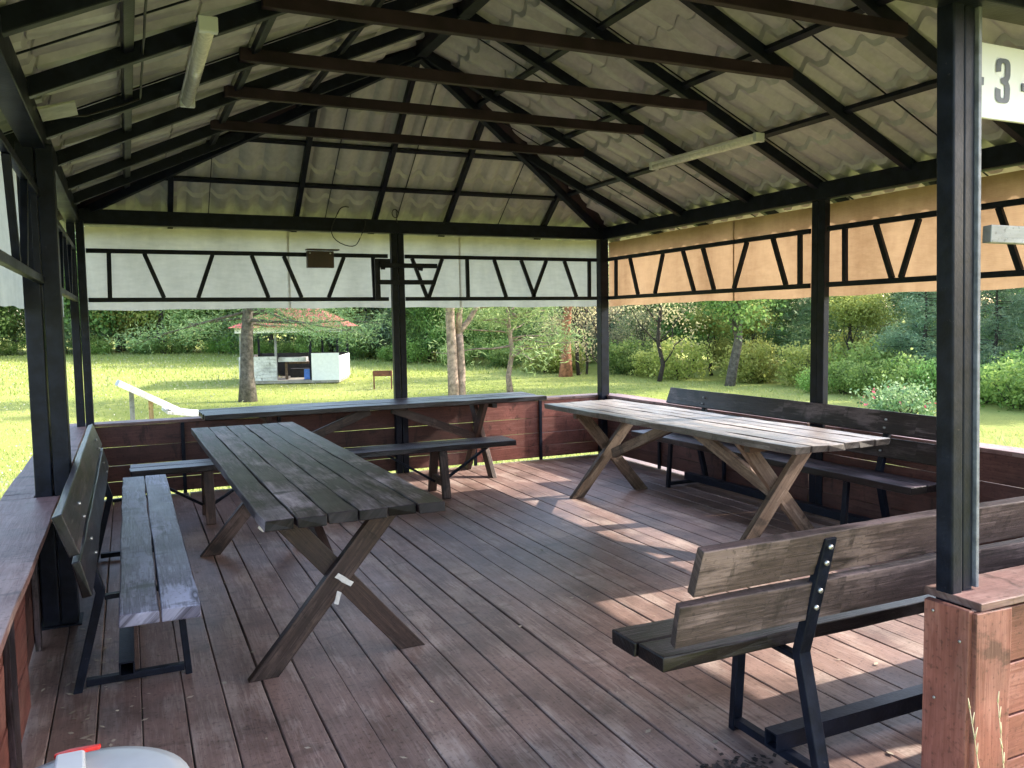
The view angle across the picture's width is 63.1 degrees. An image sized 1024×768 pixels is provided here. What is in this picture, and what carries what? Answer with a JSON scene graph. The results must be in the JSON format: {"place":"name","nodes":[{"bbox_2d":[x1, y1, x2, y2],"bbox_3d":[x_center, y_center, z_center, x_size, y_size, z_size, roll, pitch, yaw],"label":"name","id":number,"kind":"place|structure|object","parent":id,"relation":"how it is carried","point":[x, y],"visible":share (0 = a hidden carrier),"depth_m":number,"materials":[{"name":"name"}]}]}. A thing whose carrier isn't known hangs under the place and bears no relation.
{"place":"outdoors","nodes":[
{"label":"outdoors","id":0,"kind":"place"},
{"bbox_2d":[0,311,1023,499],"bbox_3d":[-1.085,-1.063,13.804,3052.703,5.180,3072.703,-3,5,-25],"label":"lawn","id":1,"kind":"structure","parent":0,"point":[1005,421],"depth_m":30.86,"materials":[{"name":"green plant"}]},
{"bbox_2d":[0,338,24,355],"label":"bush","id":2,"kind":"object","parent":1,"relation":"on","point":[6,348],"visible":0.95,"depth_m":59.14,"materials":[{"name":"green plant"}]},
{"bbox_2d":[0,306,25,345],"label":"broadleaf tree","id":3,"kind":"object","parent":1,"relation":"on","point":[6,324],"visible":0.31,"depth_m":59.32,"materials":[{"name":"green plant"}]},
{"bbox_2d":[10,230,114,353],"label":"pine tree","id":4,"kind":"object","parent":1,"relation":"on","point":[69,332],"visible":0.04,"depth_m":59.89,"materials":[{"name":"green plant"}]},
{"bbox_2d":[14,235,131,341],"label":"broadleaf tree","id":5,"kind":"object","parent":1,"relation":"on","point":[65,301],"visible":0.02,"depth_m":59.87,"materials":[{"name":"green plant"}]},
{"bbox_2d":[81,335,117,354],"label":"bush","id":6,"kind":"object","parent":1,"relation":"on","point":[97,339],"visible":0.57,"depth_m":59.79,"materials":[{"name":"green plant"}]},
{"bbox_2d":[90,340,113,353],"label":"bush","id":7,"kind":"object","parent":1,"relation":"on","point":[102,350],"visible":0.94,"depth_m":59.40,"materials":[{"name":"green plant"}]},
{"bbox_2d":[64,251,172,352],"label":"broadleaf tree","id":8,"kind":"object","parent":1,"relation":"on","point":[101,326],"visible":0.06,"depth_m":59.95,"materials":[{"name":"green plant"}]},
{"bbox_2d":[89,310,166,342],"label":"broadleaf tree","id":9,"kind":"object","parent":1,"relation":"on","point":[124,324],"visible":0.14,"depth_m":60.20,"materials":[{"name":"green plant"}]},
{"bbox_2d":[131,336,162,354],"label":"bush","id":10,"kind":"object","parent":1,"relation":"on","point":[148,350],"visible":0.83,"depth_m":58.94,"materials":[{"name":"green plant"}]},
{"bbox_2d":[117,228,189,353],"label":"broadleaf tree","id":11,"kind":"object","parent":1,"relation":"on","point":[159,317],"visible":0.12,"depth_m":59.53,"materials":[{"name":"green plant"}]},
{"bbox_2d":[115,380,198,419],"bbox_3d":[-4.058,0.574,10.059,1.293,1.324,0.636,-3,5,-30],"label":"white plank stand","id":12,"kind":"object","parent":1,"relation":"on","point":[169,408],"visible":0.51,"depth_m":9.67,"materials":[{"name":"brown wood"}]},
{"bbox_2d":[155,334,187,353],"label":"bush","id":13,"kind":"object","parent":1,"relation":"on","point":[169,343],"visible":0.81,"depth_m":59.29,"materials":[{"name":"green plant"}]},
{"bbox_2d":[172,338,195,353],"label":"bush","id":14,"kind":"object","parent":1,"relation":"on","point":[185,349],"visible":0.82,"depth_m":59.27,"materials":[{"name":"green plant"}]},
{"bbox_2d":[155,309,240,343],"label":"broadleaf tree","id":15,"kind":"object","parent":1,"relation":"on","point":[207,315],"visible":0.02,"depth_m":58.42,"materials":[{"name":"green plant"}]},
{"bbox_2d":[155,309,280,353],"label":"broadleaf tree","id":16,"kind":"object","parent":1,"relation":"on","point":[226,311],"visible":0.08,"depth_m":56.65,"materials":[{"name":"green plant"}]},
{"bbox_2d":[202,334,234,353],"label":"bush","id":17,"kind":"object","parent":1,"relation":"on","point":[217,349],"visible":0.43,"depth_m":58.24,"materials":[{"name":"green plant"}]},
{"bbox_2d":[216,331,256,354],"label":"bush","id":18,"kind":"object","parent":1,"relation":"on","point":[228,346],"visible":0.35,"depth_m":56.75,"materials":[{"name":"green plant"}]},
{"bbox_2d":[0,354,476,491],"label":"meadow flowers","id":19,"kind":"object","parent":1,"relation":"on","point":[157,394],"visible":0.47,"depth_m":32.14,"materials":[{"name":"plant"}]},
{"bbox_2d":[102,307,391,401],"bbox_3d":[-8.403,-3.882,27.493,9.784,9.336,8.736,-1,4,-5],"label":"pine tree","id":20,"kind":"object","parent":1,"relation":"on","point":[247,389],"visible":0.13,"depth_m":27.37,"materials":[{"name":"green plant"}]},
{"bbox_2d":[253,337,277,354],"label":"bush","id":21,"kind":"object","parent":1,"relation":"on","point":[265,347],"visible":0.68,"depth_m":55.72,"materials":[{"name":"green plant"}]},
{"bbox_2d":[205,308,327,353],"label":"pine tree","id":22,"kind":"object","parent":1,"relation":"on","point":[271,337],"visible":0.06,"depth_m":56.35,"materials":[{"name":"green plant"}]},
{"bbox_2d":[270,340,296,352],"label":"bush","id":23,"kind":"object","parent":1,"relation":"on","point":[282,347],"visible":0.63,"depth_m":54.31,"materials":[{"name":"green plant"}]},
{"bbox_2d":[229,308,355,383],"bbox_3d":[-9.199,-1.821,35.752,4.740,3.350,4.100,-1,4,-4],"label":"shelter","id":24,"kind":"object","parent":1,"relation":"on","point":[310,366],"visible":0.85,"depth_m":34.29,"materials":[{"name":"concrete"}]},
{"bbox_2d":[287,332,334,352],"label":"bush","id":25,"kind":"object","parent":1,"relation":"on","point":[297,344],"visible":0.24,"depth_m":53.62,"materials":[{"name":"green plant"}]},
{"bbox_2d":[297,336,332,351],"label":"bush","id":26,"kind":"object","parent":1,"relation":"on","point":[317,349],"visible":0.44,"depth_m":52.39,"materials":[{"name":"green plant"}]},
{"bbox_2d":[280,307,378,351],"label":"broadleaf tree","id":27,"kind":"object","parent":1,"relation":"on","point":[330,347],"depth_m":53.02,"materials":[{"name":"green plant"}]},
{"bbox_2d":[323,307,380,340],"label":"broadleaf tree","id":28,"kind":"object","parent":1,"relation":"on","point":[358,311],"visible":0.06,"depth_m":52.49,"materials":[{"name":"green plant"}]},
{"bbox_2d":[332,332,383,360],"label":"bush","id":29,"kind":"object","parent":1,"relation":"on","point":[354,349],"visible":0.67,"depth_m":49.56,"materials":[{"name":"green plant"}]},
{"bbox_2d":[327,307,438,356],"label":"pine tree","id":30,"kind":"object","parent":1,"relation":"on","point":[388,335],"visible":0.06,"depth_m":49.35,"materials":[{"name":"green plant"}]},
{"bbox_2d":[375,345,392,360],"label":"bush","id":31,"kind":"object","parent":1,"relation":"on","point":[381,352],"visible":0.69,"depth_m":48.30,"materials":[{"name":"green plant"}]},
{"bbox_2d":[388,337,436,362],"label":"bush","id":32,"kind":"object","parent":1,"relation":"on","point":[410,348],"visible":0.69,"depth_m":46.11,"materials":[{"name":"green plant"}]},
{"bbox_2d":[384,307,468,361],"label":"broadleaf tree","id":33,"kind":"object","parent":1,"relation":"on","point":[423,330],"visible":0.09,"depth_m":46.52,"materials":[{"name":"green plant"}]},
{"bbox_2d":[406,307,479,355],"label":"broadleaf tree","id":34,"kind":"object","parent":1,"relation":"on","point":[422,311],"visible":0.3,"depth_m":45.80,"materials":[{"name":"green plant"}]},
{"bbox_2d":[437,344,475,365],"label":"bush","id":35,"kind":"object","parent":1,"relation":"on","point":[468,358],"visible":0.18,"depth_m":44.23,"materials":[{"name":"green plant"}]},
{"bbox_2d":[462,307,522,362],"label":"broadleaf tree","id":36,"kind":"object","parent":1,"relation":"on","point":[477,343],"visible":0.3,"depth_m":44.02,"materials":[{"name":"green plant"}]},
{"bbox_2d":[481,334,525,366],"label":"bush","id":37,"kind":"object","parent":1,"relation":"on","point":[501,342],"visible":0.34,"depth_m":42.95,"materials":[{"name":"green plant"}]},
{"bbox_2d":[485,341,525,368],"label":"bush","id":38,"kind":"object","parent":1,"relation":"on","point":[500,359],"visible":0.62,"depth_m":42.11,"materials":[{"name":"green plant"}]},
{"bbox_2d":[443,306,569,394],"bbox_3d":[-1.768,-3.473,25.787,7.074,8.569,6.925,3,6,39],"label":"broadleaf tree","id":39,"kind":"object","parent":1,"relation":"on","point":[456,371],"visible":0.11,"depth_m":26.12,"materials":[{"name":"green plant"}]},
{"bbox_2d":[423,306,595,391],"bbox_3d":[0.173,-3.003,27.766,5.700,7.221,4.985,1,5,26],"label":"broadleaf tree","id":40,"kind":"object","parent":1,"relation":"on","point":[512,353],"visible":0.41,"depth_m":27.80,"materials":[{"name":"green plant"}]},
{"bbox_2d":[0,0,1023,767],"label":"picnic pavilion","id":41,"kind":"structure","parent":1,"relation":"on","point":[498,152],"depth_m":5.10,"materials":[{"name":"paint"}]},
{"bbox_2d":[37,100,77,121],"bbox_3d":[-2.078,-1.250,3.817,0.154,0.055,0.242,-3,5,-25],"label":"junction plate","id":42,"kind":"object","parent":41,"relation":"attached to","point":[58,110],"visible":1,"depth_m":3.79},
{"bbox_2d":[65,0,147,117],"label":"cable","id":43,"kind":"object","parent":41,"relation":"attached to","point":[143,44],"visible":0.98,"depth_m":3.89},
{"bbox_2d":[36,744,188,767],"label":"plastic bin","id":44,"kind":"object","parent":41,"relation":"on","point":[94,756],"visible":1,"depth_m":1.95,"materials":[{"name":"white plastic"}]},
{"bbox_2d":[51,424,200,694],"bbox_3d":[-2.051,0.777,4.481,0.483,0.845,3.136,-3,5,-25],"label":"backed bench","id":45,"kind":"object","parent":41,"relation":"on","point":[79,523],"visible":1,"depth_m":3.59,"materials":[{"name":"black wood"}]},
{"bbox_2d":[180,15,217,107],"bbox_3d":[-1.456,-1.453,3.843,0.074,0.064,1.258,-3,5,-25],"label":"batten lamp","id":46,"kind":"object","parent":41,"relation":"attached to","point":[206,30],"visible":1,"depth_m":3.62,"materials":[{"name":"grey plastic"}]},
{"bbox_2d":[191,422,444,682],"bbox_3d":[-1.301,0.781,4.795,0.800,0.763,3.262,-3,5,-25],"label":"picnic table","id":47,"kind":"object","parent":41,"relation":"on","point":[297,487],"visible":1,"depth_m":3.74,"materials":[{"name":"black wood"}]},
{"bbox_2d":[129,435,515,524],"bbox_3d":[-1.439,0.784,6.901,3.130,0.459,0.420,-3,5,-25],"label":"bench","id":48,"kind":"object","parent":41,"relation":"on","point":[437,450],"visible":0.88,"depth_m":7.00,"materials":[{"name":"black wood"}]},
{"bbox_2d":[305,249,339,267],"bbox_3d":[-1.784,-1.182,7.855,0.306,0.174,0.104,-3,5,-25],"label":"metal box","id":49,"kind":"object","parent":41,"relation":"attached to","point":[319,258],"visible":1,"depth_m":7.83,"materials":[{"name":"metal"}]},
{"bbox_2d":[198,392,546,477],"bbox_3d":[-1.224,0.548,7.867,3.209,0.764,0.672,-3,5,-25],"label":"picnic table","id":50,"kind":"object","parent":41,"relation":"on","point":[395,406],"visible":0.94,"depth_m":7.81,"materials":[{"name":"black wood"}]},
{"bbox_2d":[374,259,436,298],"bbox_3d":[-1.028,-1.023,8.136,0.625,0.390,0.048,-3,5,-25],"label":"steel bracket","id":51,"kind":"object","parent":41,"relation":"attached to","point":[382,264],"visible":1,"depth_m":8.06,"materials":[{"name":"black metal"}]},
{"bbox_2d":[33,468,893,760],"bbox_3d":[-0.089,1.105,5.259,4.906,0.015,5.989,-3,5,-25],"label":"floor debris","id":52,"kind":"object","parent":41,"relation":"on","point":[225,682],"visible":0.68,"depth_m":3.46,"materials":[{"name":"brown plant"}]},
{"bbox_2d":[649,132,764,169],"bbox_3d":[1.435,-1.744,6.297,0.079,0.074,1.239,-3,5,-26],"label":"batten lamp","id":53,"kind":"object","parent":41,"relation":"attached to","point":[753,138],"visible":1,"depth_m":6.18,"materials":[{"name":"grey plastic"}]},
{"bbox_2d":[544,399,889,539],"bbox_3d":[1.289,0.628,6.275,0.809,0.764,3.072,-3,5,-26],"label":"picnic table","id":54,"kind":"object","parent":41,"relation":"on","point":[751,439],"visible":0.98,"depth_m":5.65,"materials":[{"name":"beige wood"}]},
{"bbox_2d":[695,748,795,767],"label":"rotten leaves","id":55,"kind":"object","parent":41,"relation":"on","point":[734,761],"visible":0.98,"depth_m":2.80,"materials":[{"name":"brown plant"}]},
{"bbox_2d":[631,387,935,524],"bbox_3d":[2.001,0.555,6.571,0.485,0.844,3.154,-3,5,-25],"label":"backed bench","id":56,"kind":"object","parent":41,"relation":"on","point":[887,424],"visible":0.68,"depth_m":6.00,"materials":[{"name":"black wood"}]},
{"bbox_2d":[612,496,1023,767],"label":"backed bench","id":57,"kind":"object","parent":41,"relation":"on","point":[738,625],"visible":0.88,"depth_m":2.71,"materials":[{"name":"black wood"}]},
{"bbox_2d":[982,42,1023,123],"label":"number sign","id":58,"kind":"object","parent":41,"relation":"attached to","point":[1002,83],"visible":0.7,"depth_m":2.53,"materials":[{"name":"white plastic"}]},
{"bbox_2d":[518,337,559,372],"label":"bush","id":59,"kind":"object","parent":1,"relation":"on","point":[536,362],"visible":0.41,"depth_m":38.79,"materials":[{"name":"green plant"}]},
{"bbox_2d":[514,306,591,358],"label":"pine tree","id":60,"kind":"object","parent":1,"relation":"on","point":[541,329],"visible":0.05,"depth_m":46.07,"materials":[{"name":"green plant"}]},
{"bbox_2d":[534,339,592,373],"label":"bush","id":61,"kind":"object","parent":1,"relation":"on","point":[551,364],"visible":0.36,"depth_m":38.39,"materials":[{"name":"green plant"}]},
{"bbox_2d":[513,246,614,376],"bbox_3d":[2.369,-4.864,36.532,6.531,9.528,6.804,-3,5,-25],"label":"red pine","id":62,"kind":"object","parent":1,"relation":"on","point":[565,369],"depth_m":36.40,"materials":[{"name":"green plant"}]},
{"bbox_2d":[548,349,585,372],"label":"bush","id":63,"kind":"object","parent":1,"relation":"on","point":[580,365],"visible":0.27,"depth_m":38.38,"materials":[{"name":"green plant"}]},
{"bbox_2d":[516,247,642,374],"bbox_3d":[2.868,-3.864,37.156,5.774,7.342,5.190,-2,4,-11],"label":"thin tree","id":64,"kind":"object","parent":1,"relation":"on","point":[577,358],"visible":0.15,"depth_m":37.06,"materials":[{"name":"green plant"}]},
{"bbox_2d":[560,243,614,361],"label":"broadleaf tree","id":65,"kind":"object","parent":1,"relation":"on","point":[594,321],"visible":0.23,"depth_m":34.30,"materials":[{"name":"green plant"}]},
{"bbox_2d":[554,306,622,362],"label":"pine tree","id":66,"kind":"object","parent":1,"relation":"on","point":[595,337],"visible":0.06,"depth_m":43.83,"materials":[{"name":"green plant"}]},
{"bbox_2d":[584,305,643,360],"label":"thin tree","id":67,"kind":"object","parent":1,"relation":"on","point":[616,323],"visible":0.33,"depth_m":39.89,"materials":[{"name":"green plant"}]},
{"bbox_2d":[589,336,639,373],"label":"bush","id":68,"kind":"object","parent":1,"relation":"on","point":[615,369],"visible":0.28,"depth_m":37.29,"materials":[{"name":"green plant"}]},
{"bbox_2d":[575,263,655,353],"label":"tree","id":69,"kind":"object","parent":1,"relation":"on","point":[622,318],"visible":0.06,"depth_m":43.47,"materials":[{"name":"green plant"}]},
{"bbox_2d":[609,333,661,374],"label":"bush","id":70,"kind":"object","parent":1,"relation":"on","point":[625,363],"visible":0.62,"depth_m":36.66,"materials":[{"name":"green plant"}]},
{"bbox_2d":[611,305,672,350],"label":"thin tree","id":71,"kind":"object","parent":1,"relation":"on","point":[640,335],"visible":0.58,"depth_m":38.23,"materials":[{"name":"green plant"}]},
{"bbox_2d":[628,348,673,377],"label":"bush","id":72,"kind":"object","parent":1,"relation":"on","point":[638,363],"visible":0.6,"depth_m":35.29,"materials":[{"name":"green plant"}]},
{"bbox_2d":[614,303,701,355],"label":"broadleaf tree","id":73,"kind":"object","parent":1,"relation":"on","point":[646,311],"visible":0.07,"depth_m":41.47,"materials":[{"name":"green plant"}]},
{"bbox_2d":[614,302,717,381],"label":"broadleaf tree","id":74,"kind":"object","parent":1,"relation":"on","point":[659,314],"visible":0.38,"depth_m":32.96,"materials":[{"name":"green plant"}]},
{"bbox_2d":[641,332,721,380],"bbox_3d":[6.970,-1.022,34.137,3.078,2.236,2.843,-1,4,-3],"label":"bush","id":75,"kind":"object","parent":1,"relation":"on","point":[676,367],"visible":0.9,"depth_m":33.81,"materials":[{"name":"green plant"}]},
{"bbox_2d":[647,301,728,367],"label":"broadleaf tree","id":76,"kind":"object","parent":1,"relation":"on","point":[678,331],"visible":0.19,"depth_m":38.83,"materials":[{"name":"green plant"}]},
{"bbox_2d":[678,302,732,375],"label":"broadleaf tree","id":77,"kind":"object","parent":1,"relation":"on","point":[717,351],"visible":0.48,"depth_m":35.60,"materials":[{"name":"green plant"}]},
{"bbox_2d":[677,299,797,385],"bbox_3d":[8.281,-3.783,30.632,6.185,8.199,5.762,-3,5,-25],"label":"broadleaf tree","id":78,"kind":"object","parent":1,"relation":"on","point":[736,312],"visible":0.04,"depth_m":29.91,"materials":[{"name":"green plant"}]},
{"bbox_2d":[710,336,785,383],"bbox_3d":[9.411,-0.833,32.403,2.869,2.084,2.650,-2,5,-19],"label":"bush","id":79,"kind":"object","parent":1,"relation":"on","point":[743,371],"visible":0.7,"depth_m":31.93,"materials":[{"name":"green plant"}]},
{"bbox_2d":[715,301,784,364],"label":"broadleaf tree","id":80,"kind":"object","parent":1,"relation":"on","point":[746,331],"visible":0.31,"depth_m":33.21,"materials":[{"name":"green plant"}]},
{"bbox_2d":[704,299,797,355],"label":"broadleaf tree","id":81,"kind":"object","parent":1,"relation":"on","point":[774,309],"visible":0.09,"depth_m":37.72,"materials":[{"name":"green plant"}]},
{"bbox_2d":[742,355,782,383],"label":"bush","id":82,"kind":"object","parent":1,"relation":"on","point":[758,378],"visible":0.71,"depth_m":31.83,"materials":[{"name":"green plant"}]},
{"bbox_2d":[764,297,837,360],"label":"tree","id":83,"kind":"object","parent":1,"relation":"on","point":[785,321],"visible":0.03,"depth_m":39.21,"materials":[{"name":"green plant"}]},
{"bbox_2d":[766,339,838,387],"bbox_3d":[10.766,-0.712,30.288,2.692,2.118,2.915,3,6,41],"label":"bush","id":84,"kind":"object","parent":1,"relation":"on","point":[796,354],"visible":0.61,"depth_m":29.92,"materials":[{"name":"green plant"}]},
{"bbox_2d":[792,365,844,392],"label":"bush","id":85,"kind":"object","parent":1,"relation":"on","point":[804,385],"visible":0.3,"depth_m":27.26,"materials":[{"name":"green plant"}]},
{"bbox_2d":[747,295,906,367],"bbox_3d":[13.615,-4.463,36.373,6.625,8.215,6.111,0,4,6],"label":"pine tree","id":86,"kind":"object","parent":1,"relation":"on","point":[801,320],"visible":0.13,"depth_m":36.44,"materials":[{"name":"green plant"}]},
{"bbox_2d":[828,355,867,394],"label":"bush","id":87,"kind":"object","parent":1,"relation":"on","point":[835,369],"visible":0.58,"depth_m":26.73,"materials":[{"name":"green plant"}]},
{"bbox_2d":[783,293,930,357],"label":"pine tree","id":88,"kind":"object","parent":1,"relation":"on","point":[898,300],"visible":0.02,"depth_m":37.68,"materials":[{"name":"green plant"}]},
{"bbox_2d":[783,292,935,375],"bbox_3d":[13.748,-4.050,32.986,6.483,8.038,5.979,2,5,29],"label":"pine tree","id":89,"kind":"object","parent":1,"relation":"on","point":[839,331],"visible":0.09,"depth_m":32.99,"materials":[{"name":"green plant"}]},
{"bbox_2d":[828,293,901,361],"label":"broadleaf tree","id":90,"kind":"object","parent":1,"relation":"on","point":[850,317],"visible":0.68,"depth_m":30.64,"materials":[{"name":"green plant"}]},
{"bbox_2d":[839,358,901,395],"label":"bush","id":91,"kind":"object","parent":1,"relation":"on","point":[859,385],"visible":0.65,"depth_m":25.56,"materials":[{"name":"green plant"}]},
{"bbox_2d":[828,331,918,387],"bbox_3d":[11.885,-0.615,27.946,3.312,2.333,3.291,-2,4,-13],"label":"bush","id":92,"kind":"object","parent":1,"relation":"on","point":[856,356],"visible":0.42,"depth_m":27.51,"materials":[{"name":"green plant"}]},
{"bbox_2d":[849,373,935,415],"bbox_3d":[9.264,0.474,19.826,2.127,1.491,2.653,-1,4,5],"label":"rose bush","id":93,"kind":"object","parent":1,"relation":"on","point":[896,401],"visible":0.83,"depth_m":19.69,"materials":[{"name":"green plant"}]},
{"bbox_2d":[865,348,935,391],"bbox_3d":[12.097,-0.242,25.403,2.504,1.763,2.488,-1,4,-7],"label":"bush","id":94,"kind":"object","parent":1,"relation":"on","point":[905,363],"visible":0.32,"depth_m":25.24,"materials":[{"name":"green plant"}]},
{"bbox_2d":[874,362,935,399],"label":"bush","id":95,"kind":"object","parent":1,"relation":"on","point":[912,376],"visible":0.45,"depth_m":24.34,"materials":[{"name":"green plant"}]},
{"bbox_2d":[862,291,985,371],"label":"pine tree","id":96,"kind":"object","parent":1,"relation":"on","point":[902,343],"visible":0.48,"depth_m":26.67,"materials":[{"name":"green plant"}]},
{"bbox_2d":[875,292,986,342],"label":"broadleaf tree","id":97,"kind":"object","parent":1,"relation":"on","point":[906,311],"visible":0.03,"depth_m":37.45,"materials":[{"name":"green plant"}]},
{"bbox_2d":[900,358,980,399],"bbox_3d":[12.555,-0.141,24.267,2.367,1.678,2.382,-5,6,-41],"label":"bush","id":98,"kind":"object","parent":1,"relation":"on","point":[933,375],"visible":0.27,"depth_m":24.12,"materials":[{"name":"green plant"}]},
{"bbox_2d":[875,291,1019,357],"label":"pine tree","id":99,"kind":"object","parent":1,"relation":"on","point":[913,317],"visible":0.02,"depth_m":30.52,"materials":[{"name":"green plant"}]},
{"bbox_2d":[932,287,1023,373],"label":"pine tree","id":100,"kind":"object","parent":1,"relation":"on","point":[997,331],"visible":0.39,"depth_m":24.54,"materials":[{"name":"green plant"}]},
{"bbox_2d":[935,356,1021,404],"bbox_3d":[12.965,-0.006,23.048,2.162,1.532,2.175,0,4,14],"label":"bush","id":101,"kind":"object","parent":1,"relation":"on","point":[989,396],"visible":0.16,"depth_m":22.67,"materials":[{"name":"green plant"}]},
{"bbox_2d":[980,351,1023,411],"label":"bush","id":102,"kind":"object","parent":1,"relation":"on","point":[997,383],"visible":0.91,"depth_m":21.59,"materials":[{"name":"green plant"}]},
{"bbox_2d":[980,288,1023,356],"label":"broadleaf tree","id":103,"kind":"object","parent":1,"relation":"on","point":[1021,324],"visible":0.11,"depth_m":28.64,"materials":[{"name":"green plant"}]},
{"bbox_2d":[983,346,1023,374],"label":"bush","id":104,"kind":"object","parent":1,"relation":"on","point":[1011,355],"visible":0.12,"depth_m":23.88,"materials":[{"name":"green plant"}]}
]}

